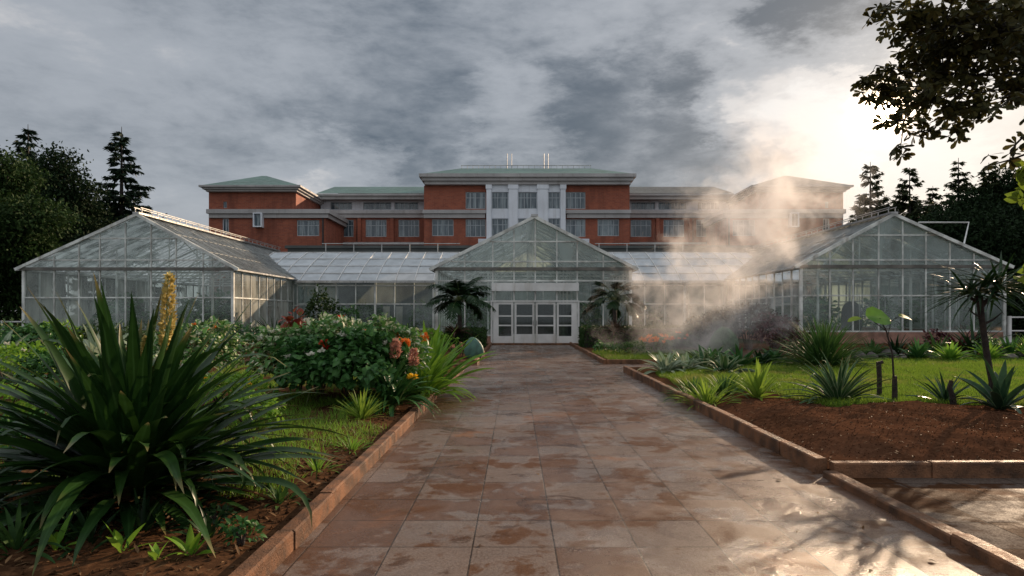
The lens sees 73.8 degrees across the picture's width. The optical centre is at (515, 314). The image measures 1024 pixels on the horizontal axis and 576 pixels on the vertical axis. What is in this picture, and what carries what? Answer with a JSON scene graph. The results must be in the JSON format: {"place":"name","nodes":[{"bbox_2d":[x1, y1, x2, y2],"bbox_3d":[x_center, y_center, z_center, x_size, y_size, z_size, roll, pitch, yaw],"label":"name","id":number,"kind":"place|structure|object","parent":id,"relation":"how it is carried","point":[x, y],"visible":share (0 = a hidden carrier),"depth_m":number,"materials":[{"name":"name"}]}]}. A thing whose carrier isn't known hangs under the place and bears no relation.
{"place":"outdoors","nodes":[
{"label":"outdoors","id":0,"kind":"place"},
{"bbox_2d":[0,365,455,575],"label":"soil bed","id":1,"kind":"object","parent":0,"point":[104,558],"visible":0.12,"depth_m":4.38,"materials":[{"name":"brown soil"}]},
{"bbox_2d":[0,340,61,384],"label":"leafy bush","id":2,"kind":"object","parent":1,"relation":"on","point":[14,349],"visible":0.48,"depth_m":12.35,"materials":[{"name":"green plant"}]},
{"bbox_2d":[0,499,81,562],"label":"tuft","id":3,"kind":"object","parent":1,"relation":"on","point":[14,538],"visible":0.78,"depth_m":3.97,"materials":[{"name":"green plant"}]},
{"bbox_2d":[0,321,84,360],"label":"leafy bush","id":4,"kind":"object","parent":1,"relation":"on","point":[25,330],"visible":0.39,"depth_m":15.16,"materials":[{"name":"green plant"}]},
{"bbox_2d":[0,489,97,545],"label":"fern","id":5,"kind":"object","parent":1,"relation":"on","point":[9,508],"visible":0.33,"depth_m":4.32,"materials":[{"name":"green plant"}]},
{"bbox_2d":[4,347,100,390],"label":"leafy bush","id":6,"kind":"object","parent":1,"relation":"on","point":[35,365],"visible":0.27,"depth_m":10.70,"materials":[{"name":"green plant"}]},
{"bbox_2d":[18,499,142,559],"bbox_3d":[-2.593,1.298,4.124,0.773,0.305,0.663,0,0,25],"label":"tuft","id":7,"kind":"object","parent":1,"relation":"on","point":[80,517],"visible":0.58,"depth_m":4.13,"materials":[{"name":"green plant"}]},
{"bbox_2d":[101,519,160,552],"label":"seedling","id":8,"kind":"object","parent":1,"relation":"on","point":[116,541],"visible":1,"depth_m":3.95,"materials":[{"name":"green plant"}]},
{"bbox_2d":[91,487,192,551],"bbox_3d":[-2.381,1.276,4.303,0.742,0.341,0.800,0,0,0],"label":"tuft","id":9,"kind":"object","parent":1,"relation":"on","point":[143,517],"visible":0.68,"depth_m":4.35,"materials":[{"name":"green plant"}]},
{"bbox_2d":[0,271,354,575],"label":"strap leaf plant","id":10,"kind":"object","parent":1,"relation":"on","point":[124,422],"visible":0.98,"depth_m":4.62,"materials":[{"name":"green plant"}]},
{"bbox_2d":[164,523,214,555],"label":"seedling","id":11,"kind":"object","parent":1,"relation":"on","point":[191,544],"visible":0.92,"depth_m":3.96,"materials":[{"name":"green plant"}]},
{"bbox_2d":[0,365,395,497],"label":"lawn","id":12,"kind":"structure","parent":1,"relation":"on","point":[301,430],"depth_m":8.20,"materials":[{"name":"green plant"}]},
{"bbox_2d":[153,315,246,370],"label":"leafy bush","id":13,"kind":"object","parent":1,"relation":"on","point":[200,330],"visible":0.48,"depth_m":13.44,"materials":[{"name":"green plant"}]},
{"bbox_2d":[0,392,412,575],"bbox_3d":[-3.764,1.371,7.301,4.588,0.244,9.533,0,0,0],"label":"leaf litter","id":14,"kind":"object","parent":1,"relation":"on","point":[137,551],"visible":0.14,"depth_m":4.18,"materials":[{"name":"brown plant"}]},
{"bbox_2d":[185,501,236,523],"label":"weed","id":15,"kind":"object","parent":1,"relation":"on","point":[213,514],"visible":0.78,"depth_m":4.59,"materials":[{"name":"green plant"}]},
{"bbox_2d":[169,504,256,549],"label":"tuft","id":16,"kind":"object","parent":1,"relation":"on","point":[207,521],"visible":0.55,"depth_m":4.31,"materials":[{"name":"green plant"}]},
{"bbox_2d":[187,370,278,409],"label":"leafy bush","id":17,"kind":"object","parent":1,"relation":"on","point":[235,377],"visible":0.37,"depth_m":9.53,"materials":[{"name":"green plant"}]},
{"bbox_2d":[218,515,266,545],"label":"weed","id":18,"kind":"object","parent":1,"relation":"on","point":[234,530],"visible":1,"depth_m":4.17,"materials":[{"name":"green plant"}]},
{"bbox_2d":[219,388,285,424],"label":"leafy bush","id":19,"kind":"object","parent":1,"relation":"on","point":[274,412],"visible":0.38,"depth_m":8.13,"materials":[{"name":"green plant"}]},
{"bbox_2d":[254,485,310,509],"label":"tuft","id":20,"kind":"object","parent":1,"relation":"on","point":[279,495],"visible":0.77,"depth_m":5.17,"materials":[{"name":"green plant"}]},
{"bbox_2d":[236,311,364,393],"bbox_3d":[-3.320,0.640,11.321,2.359,1.402,2.458,0,0,-28],"label":"variegated shrub","id":21,"kind":"object","parent":1,"relation":"on","point":[334,325],"visible":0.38,"depth_m":11.05,"materials":[{"name":"green plant"}]},
{"bbox_2d":[267,321,416,401],"bbox_3d":[-2.687,0.741,10.506,2.333,1.300,2.370,0,0,0],"label":"flowering shrub","id":22,"kind":"object","parent":1,"relation":"on","point":[347,346],"visible":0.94,"depth_m":9.94,"materials":[{"name":"green plant"}]},
{"bbox_2d":[330,387,387,419],"bbox_3d":[-2.047,1.180,8.948,0.826,0.401,0.761,0,0,0],"label":"pointed palmlet","id":23,"kind":"object","parent":1,"relation":"on","point":[362,410],"visible":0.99,"depth_m":8.95,"materials":[{"name":"green plant"}]},
{"bbox_2d":[337,357,442,417],"bbox_3d":[-1.858,1.141,10.161,1.744,1.153,1.760,0,0,0],"label":"drooping clump","id":24,"kind":"object","parent":1,"relation":"on","point":[390,397],"visible":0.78,"depth_m":9.97,"materials":[{"name":"green plant"}]},
{"bbox_2d":[357,312,435,376],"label":"variegated shrub","id":25,"kind":"object","parent":1,"relation":"on","point":[404,331],"visible":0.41,"depth_m":11.14,"materials":[{"name":"green plant"}]},
{"bbox_2d":[409,349,482,401],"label":"broad leaf clump","id":26,"kind":"object","parent":1,"relation":"on","point":[437,383],"visible":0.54,"depth_m":11.82,"materials":[{"name":"green plant"}]},
{"bbox_2d":[396,320,496,388],"bbox_3d":[-1.681,0.763,13.007,2.436,1.322,2.316,0,0,-38],"label":"broad leaf clump","id":27,"kind":"object","parent":1,"relation":"on","point":[436,344],"visible":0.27,"depth_m":12.85,"materials":[{"name":"green plant"}]},
{"bbox_2d":[28,343,487,359],"bbox_3d":[-10.625,1.430,27.060,18.750,0.055,13.080,0,0,0],"label":"soil bed","id":28,"kind":"object","parent":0,"point":[448,350],"visible":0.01,"depth_m":24.82,"materials":[{"name":"brown soil"}]},
{"bbox_2d":[424,277,495,327],"bbox_3d":[-2.380,-0.117,30.187,3.211,3.127,3.175,0,0,0],"label":"palm","id":29,"kind":"object","parent":28,"relation":"on","point":[457,288],"visible":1,"depth_m":29.75,"materials":[{"name":"green plant"}]},
{"bbox_2d":[442,326,488,348],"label":"hedge","id":30,"kind":"object","parent":28,"relation":"on","point":[481,333],"visible":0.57,"depth_m":28.63,"materials":[{"name":"green plant"}]},
{"bbox_2d":[0,0,1023,314],"label":"sky","id":31,"kind":"structure","parent":0,"point":[732,96],"materials":[{"name":"grey"}]},
{"bbox_2d":[6,315,1023,470],"bbox_3d":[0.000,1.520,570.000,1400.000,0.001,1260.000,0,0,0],"label":"ground","id":32,"kind":"structure","parent":0,"point":[739,339],"depth_m":46.94,"materials":[{"name":"brown soil"}]},
{"bbox_2d":[12,128,71,282],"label":"spruce","id":33,"kind":"object","parent":32,"relation":"on","point":[18,144],"visible":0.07,"depth_m":59.71,"materials":[{"name":"green plant"}]},
{"bbox_2d":[0,140,89,325],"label":"broadleaf tree","id":34,"kind":"object","parent":32,"relation":"on","point":[19,231],"visible":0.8,"depth_m":44.27,"materials":[{"name":"green plant"}]},
{"bbox_2d":[6,141,127,322],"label":"broadleaf tree","id":35,"kind":"object","parent":32,"relation":"on","point":[63,182],"visible":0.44,"depth_m":55.31,"materials":[{"name":"green plant"}]},
{"bbox_2d":[27,195,185,326],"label":"broadleaf tree","id":36,"kind":"object","parent":32,"relation":"on","point":[84,322],"visible":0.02,"depth_m":64.20,"materials":[{"name":"green plant"}]},
{"bbox_2d":[66,127,181,329],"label":"spruce","id":37,"kind":"object","parent":32,"relation":"on","point":[127,199],"visible":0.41,"depth_m":61.60,"materials":[{"name":"green plant"}]},
{"bbox_2d":[14,207,337,342],"bbox_3d":[-20.290,-2.045,46.291,11.721,7.130,21.482,0,0,0],"label":"greenhouse","id":38,"kind":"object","parent":32,"relation":"on","point":[281,290],"visible":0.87,"depth_m":39.30,"materials":[{"name":"clear glass"}]},
{"bbox_2d":[90,292,149,328],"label":"indoor plant","id":39,"kind":"object","parent":38,"relation":"on","point":[137,306],"visible":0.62,"depth_m":40.68,"materials":[{"name":"green plant"}]},
{"bbox_2d":[169,296,224,324],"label":"indoor plant","id":40,"kind":"object","parent":38,"relation":"on","point":[207,309],"visible":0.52,"depth_m":42.44,"materials":[{"name":"green plant"}]},
{"bbox_2d":[201,304,246,330],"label":"indoor plant","id":41,"kind":"object","parent":38,"relation":"on","point":[222,313],"visible":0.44,"depth_m":39.51,"materials":[{"name":"green plant"}]},
{"bbox_2d":[300,283,341,320],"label":"climbing shrub","id":42,"kind":"object","parent":32,"relation":"on","point":[312,303],"visible":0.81,"depth_m":39.80,"materials":[{"name":"green plant"}]},
{"bbox_2d":[228,366,463,575],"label":"kerb","id":43,"kind":"structure","parent":32,"relation":"on","point":[270,555],"depth_m":4.96,"materials":[{"name":"brown stone"}]},
{"bbox_2d":[243,243,462,333],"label":"greenhouse wing","id":44,"kind":"structure","parent":32,"relation":"on","point":[394,284],"depth_m":48.69,"materials":[{"name":"clear glass"}]},
{"bbox_2d":[408,299,431,327],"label":"indoor plant","id":45,"kind":"object","parent":44,"relation":"on","point":[426,311],"visible":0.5,"depth_m":49.44,"materials":[{"name":"green plant"}]},
{"bbox_2d":[285,245,766,330],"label":"flat annexe","id":46,"kind":"structure","parent":32,"relation":"on","point":[522,257],"depth_m":60.00,"materials":[{"name":"glass"}]},
{"bbox_2d":[429,214,638,344],"bbox_3d":[0.917,-1.722,42.763,10.414,6.483,18.525,0,0,0],"label":"greenhouse","id":47,"kind":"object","parent":32,"relation":"on","point":[557,323],"visible":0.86,"depth_m":33.97,"materials":[{"name":"clear glass"}]},
{"bbox_2d":[450,297,490,329],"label":"indoor plant","id":48,"kind":"object","parent":47,"relation":"on","point":[471,318],"visible":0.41,"depth_m":39.43,"materials":[{"name":"green plant"}]},
{"bbox_2d":[493,302,512,342],"bbox_3d":[-0.590,0.410,33.970,0.991,2.020,0.050,0,0,0],"label":"door","id":49,"kind":"structure","parent":47,"relation":"in","point":[503,315],"depth_m":33.95,"materials":[{"name":"white paint"}]},
{"bbox_2d":[515,302,533,342],"bbox_3d":[0.461,0.410,33.943,0.991,2.020,0.104,0,0,0],"label":"door","id":50,"kind":"structure","parent":47,"relation":"in","point":[524,311],"depth_m":33.97,"materials":[{"name":"white paint"}]},
{"bbox_2d":[536,302,555,342],"bbox_3d":[1.512,0.410,33.943,0.991,2.020,0.104,0,0,0],"label":"door","id":51,"kind":"structure","parent":47,"relation":"in","point":[545,311],"depth_m":33.97,"materials":[{"name":"white paint"}]},
{"bbox_2d":[557,302,576,342],"bbox_3d":[2.563,0.410,33.970,0.991,2.020,0.050,0,0,0],"label":"door","id":52,"kind":"structure","parent":47,"relation":"in","point":[566,311],"depth_m":33.95,"materials":[{"name":"white paint"}]},
{"bbox_2d":[579,299,601,328],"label":"indoor plant","id":53,"kind":"object","parent":47,"relation":"on","point":[596,315],"visible":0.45,"depth_m":40.29,"materials":[{"name":"green plant"}]},
{"bbox_2d":[588,243,758,331],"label":"greenhouse wing","id":54,"kind":"structure","parent":32,"relation":"on","point":[662,280],"depth_m":48.92,"materials":[{"name":"clear glass"}]},
{"bbox_2d":[632,301,668,325],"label":"indoor plant","id":55,"kind":"object","parent":54,"relation":"on","point":[654,312],"visible":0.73,"depth_m":48.37,"materials":[{"name":"green plant"}]},
{"bbox_2d":[623,366,826,473],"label":"kerb","id":56,"kind":"structure","parent":32,"relation":"on","point":[813,462],"depth_m":8.28,"materials":[{"name":"brown concrete"}]},
{"bbox_2d":[688,207,1014,343],"bbox_3d":[20.237,-1.958,44.891,12.786,6.956,22.282,0,0,0],"label":"greenhouse","id":57,"kind":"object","parent":32,"relation":"on","point":[778,276],"visible":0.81,"depth_m":37.87,"materials":[{"name":"clear glass"}]},
{"bbox_2d":[803,296,840,330],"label":"indoor plant","id":58,"kind":"object","parent":57,"relation":"on","point":[810,304],"visible":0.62,"depth_m":39.40,"materials":[{"name":"green plant"}]},
{"bbox_2d":[860,294,918,330],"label":"indoor plant","id":59,"kind":"object","parent":57,"relation":"on","point":[891,309],"visible":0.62,"depth_m":40.57,"materials":[{"name":"green plant"}]},
{"bbox_2d":[837,162,898,278],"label":"cypress tree","id":60,"kind":"object","parent":32,"relation":"on","point":[866,201],"visible":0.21,"depth_m":61.64,"materials":[{"name":"green plant"}]},
{"bbox_2d":[891,167,934,272],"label":"cypress tree","id":61,"kind":"object","parent":32,"relation":"on","point":[912,207],"visible":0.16,"depth_m":61.78,"materials":[{"name":"green plant"}]},
{"bbox_2d":[823,471,1023,575],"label":"kerb","id":62,"kind":"structure","parent":32,"relation":"on","point":[1001,560],"depth_m":4.62,"materials":[{"name":"brown stone"}]},
{"bbox_2d":[829,460,1023,477],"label":"kerb","id":63,"kind":"structure","parent":32,"relation":"on","point":[946,469],"depth_m":6.31,"materials":[{"name":"concrete"}]},
{"bbox_2d":[850,0,1023,283],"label":"overhanging tree","id":64,"kind":"object","parent":32,"relation":"on","point":[996,39],"visible":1,"depth_m":7.22,"materials":[{"name":"green plant"}]},
{"bbox_2d":[936,158,977,269],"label":"slender pine","id":65,"kind":"object","parent":32,"relation":"on","point":[954,185],"visible":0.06,"depth_m":61.79,"materials":[{"name":"green plant"}]},
{"bbox_2d":[908,195,1023,336],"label":"broadleaf tree","id":66,"kind":"object","parent":32,"relation":"on","point":[1004,235],"visible":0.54,"depth_m":50.66,"materials":[{"name":"green plant"}]},
{"bbox_2d":[931,164,1023,233],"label":"broadleaf tree","id":67,"kind":"object","parent":32,"relation":"on","point":[979,199],"visible":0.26,"depth_m":58.80,"materials":[{"name":"green plant"}]},
{"bbox_2d":[970,164,1015,207],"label":"slender pine","id":68,"kind":"object","parent":32,"relation":"on","point":[992,175],"visible":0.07,"depth_m":59.50,"materials":[{"name":"green plant"}]},
{"bbox_2d":[198,154,853,327],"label":"brick hall","id":69,"kind":"structure","parent":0,"point":[468,206],"depth_m":78.73,"materials":[{"name":"brick"}]},
{"bbox_2d":[297,220,318,235],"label":"window","id":70,"kind":"structure","parent":69,"relation":"in","point":[304,227],"depth_m":76.15,"materials":[{"name":"glass"}]},
{"bbox_2d":[366,220,385,236],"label":"window","id":71,"kind":"structure","parent":69,"relation":"in","point":[374,228],"depth_m":84.15,"materials":[{"name":"glass"}]},
{"bbox_2d":[399,220,418,236],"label":"window","id":72,"kind":"structure","parent":69,"relation":"in","point":[407,228],"depth_m":84.15,"materials":[{"name":"glass"}]},
{"bbox_2d":[432,219,453,235],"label":"window","id":73,"kind":"structure","parent":69,"relation":"in","point":[440,227],"depth_m":79.15,"materials":[{"name":"glass"}]},
{"bbox_2d":[466,192,485,208],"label":"window","id":74,"kind":"structure","parent":69,"relation":"in","point":[474,200],"depth_m":79.15,"materials":[{"name":"glass"}]},
{"bbox_2d":[466,219,485,236],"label":"window","id":75,"kind":"structure","parent":69,"relation":"in","point":[474,227],"depth_m":79.15,"materials":[{"name":"glass"}]},
{"bbox_2d":[598,219,618,235],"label":"window","id":76,"kind":"structure","parent":69,"relation":"in","point":[606,227],"depth_m":79.15,"materials":[{"name":"glass"}]},
{"bbox_2d":[631,220,650,236],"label":"window","id":77,"kind":"structure","parent":69,"relation":"in","point":[639,228],"depth_m":84.15,"materials":[{"name":"glass"}]},
{"bbox_2d":[663,220,683,236],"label":"window","id":78,"kind":"structure","parent":69,"relation":"in","point":[671,228],"depth_m":84.15,"materials":[{"name":"glass"}]},
{"bbox_2d":[733,220,754,235],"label":"window","id":79,"kind":"structure","parent":69,"relation":"in","point":[740,227],"depth_m":76.15,"materials":[{"name":"glass"}]},
{"bbox_2d":[270,345,1007,575],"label":"path","id":80,"kind":"structure","parent":0,"point":[666,507],"depth_m":5.47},
{"bbox_2d":[592,348,732,358],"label":"lawn","id":81,"kind":"structure","parent":0,"point":[620,355],"depth_m":23.34,"materials":[{"name":"green plant"}]},
{"bbox_2d":[636,368,794,390],"bbox_3d":[11.470,1.414,15.180,17.060,0.072,5.360,0,0,0],"label":"soil bed","id":82,"kind":"object","parent":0,"point":[667,381],"visible":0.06,"depth_m":15.35,"materials":[{"name":"brown soil"}]},
{"bbox_2d":[637,349,692,373],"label":"hosta clump","id":83,"kind":"object","parent":82,"relation":"on","point":[663,362],"visible":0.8,"depth_m":16.56,"materials":[{"name":"green plant"}]},
{"bbox_2d":[692,351,754,373],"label":"hosta clump","id":84,"kind":"object","parent":82,"relation":"on","point":[723,364],"visible":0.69,"depth_m":15.70,"materials":[{"name":"green plant"}]},
{"bbox_2d":[669,369,776,390],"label":"lawn","id":85,"kind":"structure","parent":0,"point":[706,374],"depth_m":14.15,"materials":[{"name":"green plant"}]},
{"bbox_2d":[574,343,1021,359],"bbox_3d":[16.390,1.429,27.170,27.220,0.060,12.860,0,0,0],"label":"soil bed","id":86,"kind":"object","parent":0,"point":[755,346],"visible":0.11,"depth_m":28.71,"materials":[{"name":"brown soil"}]},
{"bbox_2d":[581,281,646,322],"bbox_3d":[4.353,-0.023,29.991,2.842,2.938,2.872,0,0,0],"label":"palm","id":87,"kind":"object","parent":86,"relation":"on","point":[613,305],"visible":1,"depth_m":29.73,"materials":[{"name":"green plant"}]},
{"bbox_2d":[578,323,716,347],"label":"hedge","id":88,"kind":"object","parent":86,"relation":"on","point":[590,337],"visible":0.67,"depth_m":29.46,"materials":[{"name":"green plant"}]},
{"bbox_2d":[636,333,675,351],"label":"orange flowers","id":89,"kind":"object","parent":86,"relation":"on","point":[667,339],"visible":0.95,"depth_m":24.69,"materials":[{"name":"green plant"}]},
{"bbox_2d":[686,306,747,337],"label":"shrub","id":90,"kind":"object","parent":86,"relation":"on","point":[703,322],"visible":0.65,"depth_m":28.68,"materials":[{"name":"green plant"}]},
{"bbox_2d":[709,326,738,354],"bbox_3d":[7.337,0.935,24.002,1.051,1.026,0.674,0,0,0],"label":"domed stone","id":91,"kind":"object","parent":86,"relation":"on","point":[722,336],"visible":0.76,"depth_m":23.75,"materials":[{"name":"grey stone"}]},
{"bbox_2d":[714,301,782,348],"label":"shrub","id":92,"kind":"object","parent":86,"relation":"on","point":[730,312],"visible":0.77,"depth_m":27.77,"materials":[{"name":"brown plant"}]},
{"bbox_2d":[749,312,803,350],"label":"shrub","id":93,"kind":"object","parent":86,"relation":"on","point":[777,322],"visible":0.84,"depth_m":26.82,"materials":[{"name":"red plant"}]},
{"bbox_2d":[765,327,811,353],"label":"shrub","id":94,"kind":"object","parent":86,"relation":"on","point":[774,332],"visible":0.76,"depth_m":23.74,"materials":[{"name":"green plant"}]},
{"bbox_2d":[888,337,940,359],"bbox_3d":[12.658,1.168,21.404,1.601,0.940,1.636,0,0,-18],"label":"border rosette","id":95,"kind":"object","parent":86,"relation":"on","point":[917,350],"visible":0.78,"depth_m":21.33,"materials":[{"name":"green plant"}]},
{"bbox_2d":[937,317,1019,357],"bbox_3d":[15.409,0.818,22.933,2.504,1.868,2.831,0,0,-32],"label":"border rosette","id":96,"kind":"object","parent":86,"relation":"on","point":[968,342],"visible":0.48,"depth_m":22.96,"materials":[{"name":"green plant"}]},
{"bbox_2d":[655,364,1023,406],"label":"lawn grass","id":97,"kind":"structure","parent":0,"point":[902,375],"depth_m":14.03,"materials":[{"name":"green plant"}]},
{"bbox_2d":[697,391,1023,468],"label":"soil bed","id":98,"kind":"object","parent":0,"point":[987,445],"visible":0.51,"depth_m":7.85,"materials":[{"name":"brown soil"}]},
{"bbox_2d":[656,375,745,410],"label":"tufted clump","id":99,"kind":"object","parent":98,"relation":"on","point":[706,394],"visible":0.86,"depth_m":11.06,"materials":[{"name":"green plant"}]},
{"bbox_2d":[724,357,788,400],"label":"agave","id":100,"kind":"object","parent":98,"relation":"on","point":[757,386],"visible":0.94,"depth_m":11.46,"materials":[{"name":"green plant"}]},
{"bbox_2d":[775,348,894,403],"bbox_3d":[5.095,1.051,10.786,1.968,1.127,1.896,0,0,0],"label":"agave","id":101,"kind":"object","parent":98,"relation":"on","point":[841,387],"visible":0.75,"depth_m":10.63,"materials":[{"name":"green plant"}]},
{"bbox_2d":[847,306,911,401],"bbox_3d":[5.551,0.616,10.371,0.989,1.481,0.308,0,0,0],"label":"sapling","id":102,"kind":"object","parent":98,"relation":"on","point":[875,315],"visible":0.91,"depth_m":10.35,"materials":[{"name":"green plant"}]},
{"bbox_2d":[906,370,976,401],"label":"agave","id":103,"kind":"object","parent":98,"relation":"on","point":[944,393],"visible":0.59,"depth_m":10.56,"materials":[{"name":"green plant"}]},
{"bbox_2d":[914,251,1023,404],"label":"crowned tree","id":104,"kind":"object","parent":98,"relation":"on","point":[995,279],"visible":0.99,"depth_m":10.01,"materials":[{"name":"green plant"}]},
{"bbox_2d":[947,355,1023,413],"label":"agave","id":105,"kind":"object","parent":98,"relation":"on","point":[997,396],"visible":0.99,"depth_m":9.47,"materials":[{"name":"green plant"}]},
{"bbox_2d":[716,356,1023,367],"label":"lawn","id":106,"kind":"structure","parent":0,"point":[926,361],"depth_m":19.86,"materials":[{"name":"green plant"}]},
{"bbox_2d":[755,312,893,368],"bbox_3d":[8.386,1.035,18.630,4.138,2.266,3.982,0,0,0],"label":"grassy bush","id":107,"kind":"object","parent":106,"relation":"on","point":[828,345],"visible":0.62,"depth_m":18.26,"materials":[{"name":"green plant"}]},
{"bbox_2d":[931,341,977,360],"bbox_3d":[13.291,1.166,20.768,1.559,0.757,1.411,0,0,0],"label":"border rosette","id":108,"kind":"object","parent":106,"relation":"on","point":[952,351],"visible":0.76,"depth_m":20.66,"materials":[{"name":"green plant"}]},
{"bbox_2d":[852,478,1023,559],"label":"side path","id":109,"kind":"structure","parent":0,"point":[989,510],"depth_m":5.49,"materials":[{"name":"brown stone"}]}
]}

